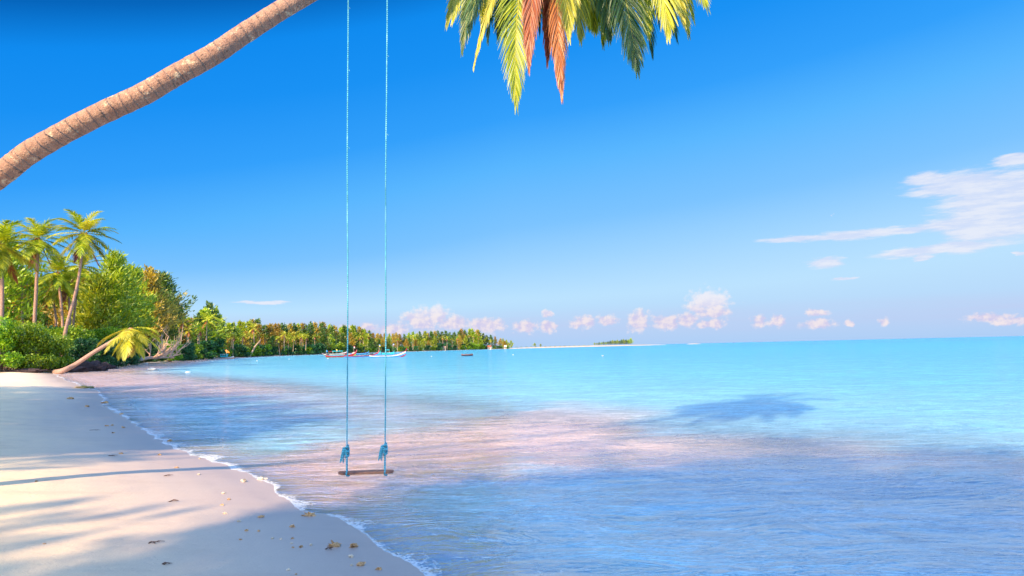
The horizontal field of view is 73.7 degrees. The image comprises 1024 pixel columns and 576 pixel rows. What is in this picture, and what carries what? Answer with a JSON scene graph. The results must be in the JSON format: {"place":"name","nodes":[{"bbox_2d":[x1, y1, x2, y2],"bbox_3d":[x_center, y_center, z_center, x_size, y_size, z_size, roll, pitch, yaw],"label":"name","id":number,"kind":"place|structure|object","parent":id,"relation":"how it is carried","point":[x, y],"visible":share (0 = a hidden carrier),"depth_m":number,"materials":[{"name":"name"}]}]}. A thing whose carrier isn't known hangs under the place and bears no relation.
{"place":"outdoors","nodes":[
{"label":"outdoors","id":0,"kind":"place"},
{"bbox_2d":[328,540,341,546],"bbox_3d":[-1.524,2.218,5.870,0.120,0.108,0.101,-1,-5,0],"label":"seashell","id":1,"kind":"object","parent":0,"point":[335,544],"visible":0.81,"depth_m":5.85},
{"bbox_2d":[0,348,1023,575],"bbox_3d":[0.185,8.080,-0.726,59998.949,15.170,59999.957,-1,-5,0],"label":"ground","id":2,"kind":"structure","parent":0,"point":[85,505],"depth_m":7.42,"materials":[{"name":"sand"}]},
{"bbox_2d":[0,315,31,371],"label":"shrub","id":3,"kind":"object","parent":2,"relation":"on","point":[8,343],"visible":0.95,"depth_m":73.16,"materials":[{"name":"green plant"}]},
{"bbox_2d":[1,368,49,372],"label":"driftwood log","id":4,"kind":"object","parent":2,"relation":"on","point":[30,370],"visible":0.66,"depth_m":73.26,"materials":[{"name":"brown wood"}]},
{"bbox_2d":[3,322,48,366],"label":"shrub","id":5,"kind":"object","parent":2,"relation":"on","point":[31,329],"visible":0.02,"depth_m":83.81,"materials":[{"name":"green plant"}]},
{"bbox_2d":[0,219,52,324],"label":"coconut palm","id":6,"kind":"object","parent":2,"relation":"on","point":[6,263],"visible":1,"depth_m":81.04,"materials":[{"name":"green plant"}]},
{"bbox_2d":[8,256,47,323],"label":"coconut palm","id":7,"kind":"object","parent":2,"relation":"on","point":[30,287],"visible":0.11,"depth_m":104.58,"materials":[{"name":"green plant"}]},
{"bbox_2d":[4,283,53,324],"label":"casuarina tree","id":8,"kind":"object","parent":2,"relation":"on","point":[24,301],"visible":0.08,"depth_m":127.64,"materials":[{"name":"green plant"}]},
{"bbox_2d":[6,320,58,368],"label":"shrub","id":9,"kind":"object","parent":2,"relation":"on","point":[34,342],"visible":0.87,"depth_m":75.26,"materials":[{"name":"green plant"}]},
{"bbox_2d":[2,228,73,324],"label":"casuarina tree","id":10,"kind":"object","parent":2,"relation":"on","point":[10,292],"visible":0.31,"depth_m":97.69,"materials":[{"name":"green plant"}]},
{"bbox_2d":[15,279,66,328],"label":"casuarina tree","id":11,"kind":"object","parent":2,"relation":"on","point":[42,319],"visible":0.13,"depth_m":127.48,"materials":[{"name":"green plant"}]},
{"bbox_2d":[9,217,74,326],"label":"coconut palm","id":12,"kind":"object","parent":2,"relation":"on","point":[41,243],"visible":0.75,"depth_m":90.42,"materials":[{"name":"green plant"}]},
{"bbox_2d":[25,276,71,325],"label":"coconut palm","id":13,"kind":"object","parent":2,"relation":"on","point":[48,303],"visible":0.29,"depth_m":108.02,"materials":[{"name":"green plant"}]},
{"bbox_2d":[35,333,75,369],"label":"shrub","id":14,"kind":"object","parent":2,"relation":"on","point":[63,344],"visible":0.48,"depth_m":79.53,"materials":[{"name":"green plant"}]},
{"bbox_2d":[27,256,89,327],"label":"coconut palm","id":15,"kind":"object","parent":2,"relation":"on","point":[56,281],"visible":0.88,"depth_m":98.12,"materials":[{"name":"green plant"}]},
{"bbox_2d":[38,268,90,331],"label":"casuarina tree","id":16,"kind":"object","parent":2,"relation":"on","point":[65,312],"visible":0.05,"depth_m":122.63,"materials":[{"name":"green plant"}]},
{"bbox_2d":[41,268,95,329],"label":"coconut palm","id":17,"kind":"object","parent":2,"relation":"on","point":[64,293],"visible":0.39,"depth_m":104.33,"materials":[{"name":"green plant"}]},
{"bbox_2d":[47,324,96,346],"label":"shrub","id":18,"kind":"object","parent":2,"relation":"on","point":[79,332],"visible":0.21,"depth_m":94.82,"materials":[{"name":"green plant"}]},
{"bbox_2d":[57,366,92,372],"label":"driftwood log","id":19,"kind":"object","parent":2,"relation":"on","point":[80,369],"visible":0.3,"depth_m":79.23,"materials":[{"name":"brown wood"}]},
{"bbox_2d":[41,208,121,355],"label":"coconut palm","id":20,"kind":"object","parent":2,"relation":"on","point":[82,248],"visible":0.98,"depth_m":84.42,"materials":[{"name":"green plant"}]},
{"bbox_2d":[66,337,102,362],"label":"shrub","id":21,"kind":"object","parent":2,"relation":"on","point":[82,348],"visible":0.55,"depth_m":90.92,"materials":[{"name":"green plant"}]},
{"bbox_2d":[64,253,107,329],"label":"coconut palm","id":22,"kind":"object","parent":2,"relation":"on","point":[84,271],"visible":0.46,"depth_m":110.38,"materials":[{"name":"green plant"}]},
{"bbox_2d":[78,360,100,370],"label":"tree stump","id":23,"kind":"object","parent":2,"relation":"on","point":[88,364],"visible":0.42,"depth_m":83.06,"materials":[{"name":"brown wood"}]},
{"bbox_2d":[57,269,128,335],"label":"casuarina tree","id":24,"kind":"object","parent":2,"relation":"on","point":[95,294],"visible":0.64,"depth_m":117.11,"materials":[{"name":"green plant"}]},
{"bbox_2d":[84,338,114,364],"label":"shrub","id":25,"kind":"object","parent":2,"relation":"on","point":[105,358],"visible":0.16,"depth_m":97.63,"materials":[{"name":"green plant"}]},
{"bbox_2d":[93,362,110,371],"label":"rock","id":26,"kind":"object","parent":2,"relation":"on","point":[103,366],"visible":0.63,"depth_m":83.27,"materials":[{"name":"grey stone"}]},
{"bbox_2d":[48,327,161,373],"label":"fallen palm","id":27,"kind":"object","parent":2,"relation":"on","point":[131,339],"visible":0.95,"depth_m":75.68,"materials":[{"name":"green plant"}]},
{"bbox_2d":[88,325,122,356],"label":"shrub","id":28,"kind":"object","parent":2,"relation":"on","point":[101,334],"visible":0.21,"depth_m":110.89,"materials":[{"name":"green plant"}]},
{"bbox_2d":[62,245,157,336],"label":"casuarina tree","id":29,"kind":"object","parent":2,"relation":"on","point":[116,270],"visible":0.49,"depth_m":122.45,"materials":[{"name":"green plant"}]},
{"bbox_2d":[100,341,129,366],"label":"shrub","id":30,"kind":"object","parent":2,"relation":"on","point":[117,363],"visible":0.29,"depth_m":101.12,"materials":[{"name":"green plant"}]},
{"bbox_2d":[125,347,139,365],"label":"shrub","id":31,"kind":"object","parent":2,"relation":"on","point":[134,360],"visible":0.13,"depth_m":115.58,"materials":[{"name":"green plant"}]},
{"bbox_2d":[113,290,154,329],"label":"casuarina tree","id":32,"kind":"object","parent":2,"relation":"on","point":[143,320],"visible":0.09,"depth_m":132.54,"materials":[{"name":"green plant"}]},
{"bbox_2d":[125,261,162,339],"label":"casuarina tree","id":33,"kind":"object","parent":2,"relation":"on","point":[149,309],"visible":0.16,"depth_m":150.34,"materials":[{"name":"green plant"}]},
{"bbox_2d":[139,341,153,362],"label":"shrub","id":34,"kind":"object","parent":2,"relation":"on","point":[146,348],"visible":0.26,"depth_m":145.32,"materials":[{"name":"green plant"}]},
{"bbox_2d":[146,341,166,361],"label":"shrub","id":35,"kind":"object","parent":2,"relation":"on","point":[155,352],"visible":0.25,"depth_m":163.89,"materials":[{"name":"green plant"}]},
{"bbox_2d":[138,325,189,361],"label":"dead tree","id":36,"kind":"object","parent":2,"relation":"on","point":[163,353],"visible":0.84,"depth_m":148.32,"materials":[{"name":"brown wood"}]},
{"bbox_2d":[141,264,189,342],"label":"casuarina tree","id":37,"kind":"object","parent":2,"relation":"on","point":[153,277],"visible":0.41,"depth_m":168.59,"materials":[{"name":"green plant"}]},
{"bbox_2d":[163,339,182,361],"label":"shrub","id":38,"kind":"object","parent":2,"relation":"on","point":[180,357],"visible":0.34,"depth_m":179.12,"materials":[{"name":"green plant"}]},
{"bbox_2d":[153,270,197,340],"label":"casuarina tree","id":39,"kind":"object","parent":2,"relation":"on","point":[171,287],"visible":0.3,"depth_m":188.66,"materials":[{"name":"green plant"}]},
{"bbox_2d":[175,297,191,343],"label":"casuarina tree","id":40,"kind":"object","parent":2,"relation":"on","point":[183,342],"visible":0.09,"depth_m":213.82,"materials":[{"name":"green plant"}]},
{"bbox_2d":[164,302,204,343],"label":"casuarina tree","id":41,"kind":"object","parent":2,"relation":"on","point":[198,325],"visible":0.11,"depth_m":216.27,"materials":[{"name":"green plant"}]},
{"bbox_2d":[180,317,189,340],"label":"coconut palm","id":42,"kind":"object","parent":2,"relation":"on","point":[185,324],"visible":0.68,"depth_m":206.49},
{"bbox_2d":[176,342,195,360],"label":"shrub","id":43,"kind":"object","parent":2,"relation":"on","point":[187,351],"visible":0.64,"depth_m":198.73,"materials":[{"name":"green plant"}]},
{"bbox_2d":[182,325,194,342],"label":"coconut palm","id":44,"kind":"object","parent":2,"relation":"on","point":[188,331],"visible":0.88,"depth_m":211.86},
{"bbox_2d":[193,343,203,359],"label":"shrub","id":45,"kind":"object","parent":2,"relation":"on","point":[198,347],"visible":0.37,"depth_m":214.27,"materials":[{"name":"green plant"}]},
{"bbox_2d":[192,312,215,341],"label":"casuarina tree","id":46,"kind":"object","parent":2,"relation":"on","point":[199,317],"visible":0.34,"depth_m":252.91,"materials":[{"name":"green plant"}]},
{"bbox_2d":[200,348,207,358],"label":"shrub","id":47,"kind":"object","parent":2,"relation":"on","point":[204,352],"visible":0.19,"depth_m":233.84,"materials":[{"name":"green plant"}]},
{"bbox_2d":[195,313,217,340],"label":"coconut palm","id":48,"kind":"object","parent":2,"relation":"on","point":[207,321],"visible":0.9,"depth_m":252.70,"materials":[{"name":"plant"}]},
{"bbox_2d":[198,340,217,358],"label":"shrub","id":49,"kind":"object","parent":2,"relation":"on","point":[210,344],"visible":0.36,"depth_m":239.65,"materials":[{"name":"green plant"}]},
{"bbox_2d":[194,307,229,340],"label":"casuarina tree","id":50,"kind":"object","parent":2,"relation":"on","point":[206,311],"visible":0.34,"depth_m":264.69,"materials":[{"name":"green plant"}]},
{"bbox_2d":[201,337,226,357],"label":"shrub","id":51,"kind":"object","parent":2,"relation":"on","point":[220,342],"visible":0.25,"depth_m":262.74,"materials":[{"name":"green plant"}]},
{"bbox_2d":[211,316,226,357],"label":"coconut palm","id":52,"kind":"object","parent":2,"relation":"on","point":[216,318],"visible":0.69,"depth_m":271.12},
{"bbox_2d":[205,300,233,337],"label":"casuarina tree","id":53,"kind":"object","parent":2,"relation":"on","point":[209,305],"visible":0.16,"depth_m":284.28,"materials":[{"name":"green plant"}]},
{"bbox_2d":[213,306,225,331],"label":"casuarina tree","id":54,"kind":"object","parent":2,"relation":"on","point":[220,314],"visible":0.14,"depth_m":300.79,"materials":[{"name":"green plant"}]},
{"bbox_2d":[226,322,241,347],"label":"casuarina tree","id":55,"kind":"object","parent":2,"relation":"on","point":[232,324],"visible":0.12,"depth_m":342.25,"materials":[{"name":"green plant"}]},
{"bbox_2d":[225,322,243,347],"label":"casuarina tree","id":56,"kind":"object","parent":2,"relation":"on","point":[228,326],"visible":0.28,"depth_m":330.76,"materials":[{"name":"green plant"}]},
{"bbox_2d":[229,346,244,356],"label":"shrub","id":57,"kind":"object","parent":2,"relation":"on","point":[238,349],"visible":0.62,"depth_m":318.52,"materials":[{"name":"green plant"}]},
{"bbox_2d":[234,343,249,356],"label":"shrub","id":58,"kind":"object","parent":2,"relation":"on","point":[246,353],"visible":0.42,"depth_m":322.22,"materials":[{"name":"green plant"}]},
{"bbox_2d":[240,331,251,351],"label":"casuarina tree","id":59,"kind":"object","parent":2,"relation":"on","point":[246,342],"visible":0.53,"depth_m":335.62,"materials":[{"name":"green plant"}]},
{"bbox_2d":[241,322,254,344],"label":"casuarina tree","id":60,"kind":"object","parent":2,"relation":"on","point":[244,324],"visible":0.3,"depth_m":358.52,"materials":[{"name":"green plant"}]},
{"bbox_2d":[246,320,258,343],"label":"casuarina tree","id":61,"kind":"object","parent":2,"relation":"on","point":[249,322],"visible":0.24,"depth_m":364.21,"materials":[{"name":"green plant"}]},
{"bbox_2d":[244,323,260,343],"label":"coconut palm","id":62,"kind":"object","parent":2,"relation":"on","point":[252,329],"visible":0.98,"depth_m":356.15,"materials":[{"name":"plant"}]},
{"bbox_2d":[248,319,259,344],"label":"casuarina tree","id":63,"kind":"object","parent":2,"relation":"on","point":[252,321],"visible":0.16,"depth_m":372.63,"materials":[{"name":"green plant"}]},
{"bbox_2d":[252,343,262,356],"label":"shrub","id":64,"kind":"object","parent":2,"relation":"on","point":[257,348],"visible":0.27,"depth_m":346.20,"materials":[{"name":"green plant"}]},
{"bbox_2d":[253,318,268,344],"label":"casuarina tree","id":65,"kind":"object","parent":2,"relation":"on","point":[258,320],"visible":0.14,"depth_m":389.85,"materials":[{"name":"green plant"}]},
{"bbox_2d":[256,323,267,344],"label":"casuarina tree","id":66,"kind":"object","parent":2,"relation":"on","point":[264,341],"visible":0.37,"depth_m":385.29,"materials":[{"name":"green plant"}]},
{"bbox_2d":[262,324,270,344],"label":"casuarina tree","id":67,"kind":"object","parent":2,"relation":"on","point":[264,327],"visible":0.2,"depth_m":408.53,"materials":[{"name":"green plant"}]},
{"bbox_2d":[265,325,275,345],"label":"casuarina tree","id":68,"kind":"object","parent":2,"relation":"on","point":[269,327],"visible":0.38,"depth_m":411.84,"materials":[{"name":"green plant"}]},
{"bbox_2d":[267,335,279,355],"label":"casuarina tree","id":69,"kind":"object","parent":2,"relation":"on","point":[272,338],"visible":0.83,"depth_m":384.60,"materials":[{"name":"green plant"}]},
{"bbox_2d":[264,323,285,346],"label":"casuarina tree","id":70,"kind":"object","parent":2,"relation":"on","point":[272,329],"visible":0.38,"depth_m":414.54,"materials":[{"name":"green plant"}]},
{"bbox_2d":[271,346,279,355],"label":"shrub","id":71,"kind":"object","parent":2,"relation":"on","point":[276,352],"visible":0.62,"depth_m":384.91,"materials":[{"name":"green plant"}]},
{"bbox_2d":[274,322,282,342],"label":"casuarina tree","id":72,"kind":"object","parent":2,"relation":"on","point":[275,328],"visible":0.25,"depth_m":425.16,"materials":[{"name":"green plant"}]},
{"bbox_2d":[276,337,284,352],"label":"casuarina tree","id":73,"kind":"object","parent":2,"relation":"on","point":[280,345],"visible":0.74,"depth_m":397.09,"materials":[{"name":"green plant"}]},
{"bbox_2d":[282,346,293,354],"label":"shrub","id":74,"kind":"object","parent":2,"relation":"on","point":[289,349],"visible":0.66,"depth_m":411.15,"materials":[{"name":"green plant"}]},
{"bbox_2d":[280,322,296,346],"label":"casuarina tree","id":75,"kind":"object","parent":2,"relation":"on","point":[283,327],"visible":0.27,"depth_m":440.46,"materials":[{"name":"green plant"}]},
{"bbox_2d":[282,333,295,350],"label":"casuarina tree","id":76,"kind":"object","parent":2,"relation":"on","point":[290,342],"visible":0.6,"depth_m":423.34,"materials":[{"name":"green plant"}]},
{"bbox_2d":[287,323,295,344],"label":"casuarina tree","id":77,"kind":"object","parent":2,"relation":"on","point":[290,326],"visible":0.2,"depth_m":451.27,"materials":[{"name":"green plant"}]},
{"bbox_2d":[289,344,302,354],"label":"shrub","id":78,"kind":"object","parent":2,"relation":"on","point":[294,349],"visible":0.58,"depth_m":426.55,"materials":[{"name":"green plant"}]},
{"bbox_2d":[290,322,304,344],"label":"casuarina tree","id":79,"kind":"object","parent":2,"relation":"on","point":[295,327],"visible":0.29,"depth_m":456.17,"materials":[{"name":"green plant"}]},
{"bbox_2d":[296,323,307,346],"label":"casuarina tree","id":80,"kind":"object","parent":2,"relation":"on","point":[302,344],"visible":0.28,"depth_m":471.44,"materials":[{"name":"green plant"}]},
{"bbox_2d":[304,344,314,353],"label":"shrub","id":81,"kind":"object","parent":2,"relation":"on","point":[311,347],"visible":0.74,"depth_m":450.12,"materials":[{"name":"green plant"}]},
{"bbox_2d":[303,324,317,344],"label":"casuarina tree","id":82,"kind":"object","parent":2,"relation":"on","point":[309,338],"visible":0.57,"depth_m":476.75,"materials":[{"name":"green plant"}]},
{"bbox_2d":[307,321,317,344],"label":"casuarina tree","id":83,"kind":"object","parent":2,"relation":"on","point":[311,326],"visible":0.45,"depth_m":485.74,"materials":[{"name":"green plant"}]},
{"bbox_2d":[310,322,320,343],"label":"casuarina tree","id":84,"kind":"object","parent":2,"relation":"on","point":[316,325],"visible":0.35,"depth_m":502.58,"materials":[{"name":"green plant"}]},
{"bbox_2d":[313,343,327,353],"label":"shrub","id":85,"kind":"object","parent":2,"relation":"on","point":[319,344],"visible":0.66,"depth_m":473.65,"materials":[{"name":"green plant"}]},
{"bbox_2d":[315,328,332,349],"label":"casuarina tree","id":86,"kind":"object","parent":2,"relation":"on","point":[323,339],"visible":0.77,"depth_m":481.06,"materials":[{"name":"green plant"}]},
{"bbox_2d":[318,322,333,336],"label":"casuarina tree","id":87,"kind":"object","parent":2,"relation":"on","point":[321,326],"visible":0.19,"depth_m":511.22,"materials":[{"name":"green plant"}]},
{"bbox_2d":[329,324,339,341],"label":"casuarina tree","id":88,"kind":"object","parent":2,"relation":"on","point":[333,330],"visible":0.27,"depth_m":533.90,"materials":[{"name":"green plant"}]},
{"bbox_2d":[337,342,344,352],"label":"shrub","id":89,"kind":"object","parent":2,"relation":"on","point":[340,347],"visible":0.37,"depth_m":513.98,"materials":[{"name":"green plant"}]},
{"bbox_2d":[336,332,350,350],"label":"casuarina tree","id":90,"kind":"object","parent":2,"relation":"on","point":[342,339],"visible":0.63,"depth_m":524.85,"materials":[{"name":"green plant"}]},
{"bbox_2d":[338,325,355,341],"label":"casuarina tree","id":91,"kind":"object","parent":2,"relation":"on","point":[344,328],"visible":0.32,"depth_m":559.42,"materials":[{"name":"green plant"}]},
{"bbox_2d":[346,332,356,349],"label":"casuarina tree","id":92,"kind":"object","parent":2,"relation":"on","point":[352,341],"visible":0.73,"depth_m":545.20,"materials":[{"name":"green plant"}]},
{"bbox_2d":[348,325,360,343],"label":"casuarina tree","id":93,"kind":"object","parent":2,"relation":"on","point":[353,332],"visible":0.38,"depth_m":576.16,"materials":[{"name":"green plant"}]},
{"bbox_2d":[0,0,711,189],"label":"coconut palm","id":94,"kind":"object","parent":2,"relation":"on","point":[559,18],"visible":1,"depth_m":8.53,"materials":[{"name":"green plant"}]},
{"bbox_2d":[338,0,393,476],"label":"rope swing","id":95,"kind":"object","parent":94,"relation":"hanging from","point":[383,451],"visible":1,"depth_m":7.30,"materials":[{"name":"fabric"}]},
{"bbox_2d":[359,334,368,352],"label":"casuarina tree","id":96,"kind":"object","parent":2,"relation":"on","point":[365,341],"visible":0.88,"depth_m":571.29,"materials":[{"name":"green plant"}]},
{"bbox_2d":[422,331,431,344],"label":"casuarina tree","id":97,"kind":"object","parent":2,"relation":"on","point":[425,335],"visible":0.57,"depth_m":775.28,"materials":[{"name":"green plant"}]},
{"bbox_2d":[429,336,437,346],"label":"casuarina tree","id":98,"kind":"object","parent":2,"relation":"on","point":[433,342],"visible":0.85,"depth_m":757.59,"materials":[{"name":"green plant"}]},
{"bbox_2d":[459,328,470,343],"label":"casuarina tree","id":99,"kind":"object","parent":2,"relation":"on","point":[463,334],"visible":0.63,"depth_m":886.46,"materials":[{"name":"green plant"}]},
{"bbox_2d":[0,0,1023,349],"label":"sky","id":100,"kind":"structure","parent":0,"point":[785,170],"materials":[{"name":"blue"}]},
{"bbox_2d":[55,336,1023,575],"bbox_3d":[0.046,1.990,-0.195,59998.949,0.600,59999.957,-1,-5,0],"label":"water","id":101,"kind":"structure","parent":0,"point":[963,395],"depth_m":12.02,"materials":[{"name":"liquid"}]},
{"bbox_2d":[213,349,233,358],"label":"motor boat","id":102,"kind":"object","parent":101,"relation":"on","point":[225,355],"visible":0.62,"depth_m":247.49,"materials":[{"name":"blue paint"}]},
{"bbox_2d":[321,350,356,357],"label":"longtail boat","id":103,"kind":"object","parent":101,"relation":"on","point":[353,354],"visible":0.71,"depth_m":196.26,"materials":[{"name":"red paint"}]},
{"bbox_2d":[341,351,378,356],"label":"longtail boat","id":104,"kind":"object","parent":101,"relation":"on","point":[375,354],"visible":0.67,"depth_m":193.06,"materials":[{"name":"blue paint"}]},
{"bbox_2d":[363,348,406,357],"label":"longtail boat","id":105,"kind":"object","parent":101,"relation":"on","point":[402,354],"visible":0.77,"depth_m":168.74,"materials":[{"name":"white paint"}]},
{"bbox_2d":[514,345,638,348],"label":"sandbank","id":106,"kind":"structure","parent":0,"point":[578,346],"depth_m":1139.88,"materials":[{"name":"sand"}]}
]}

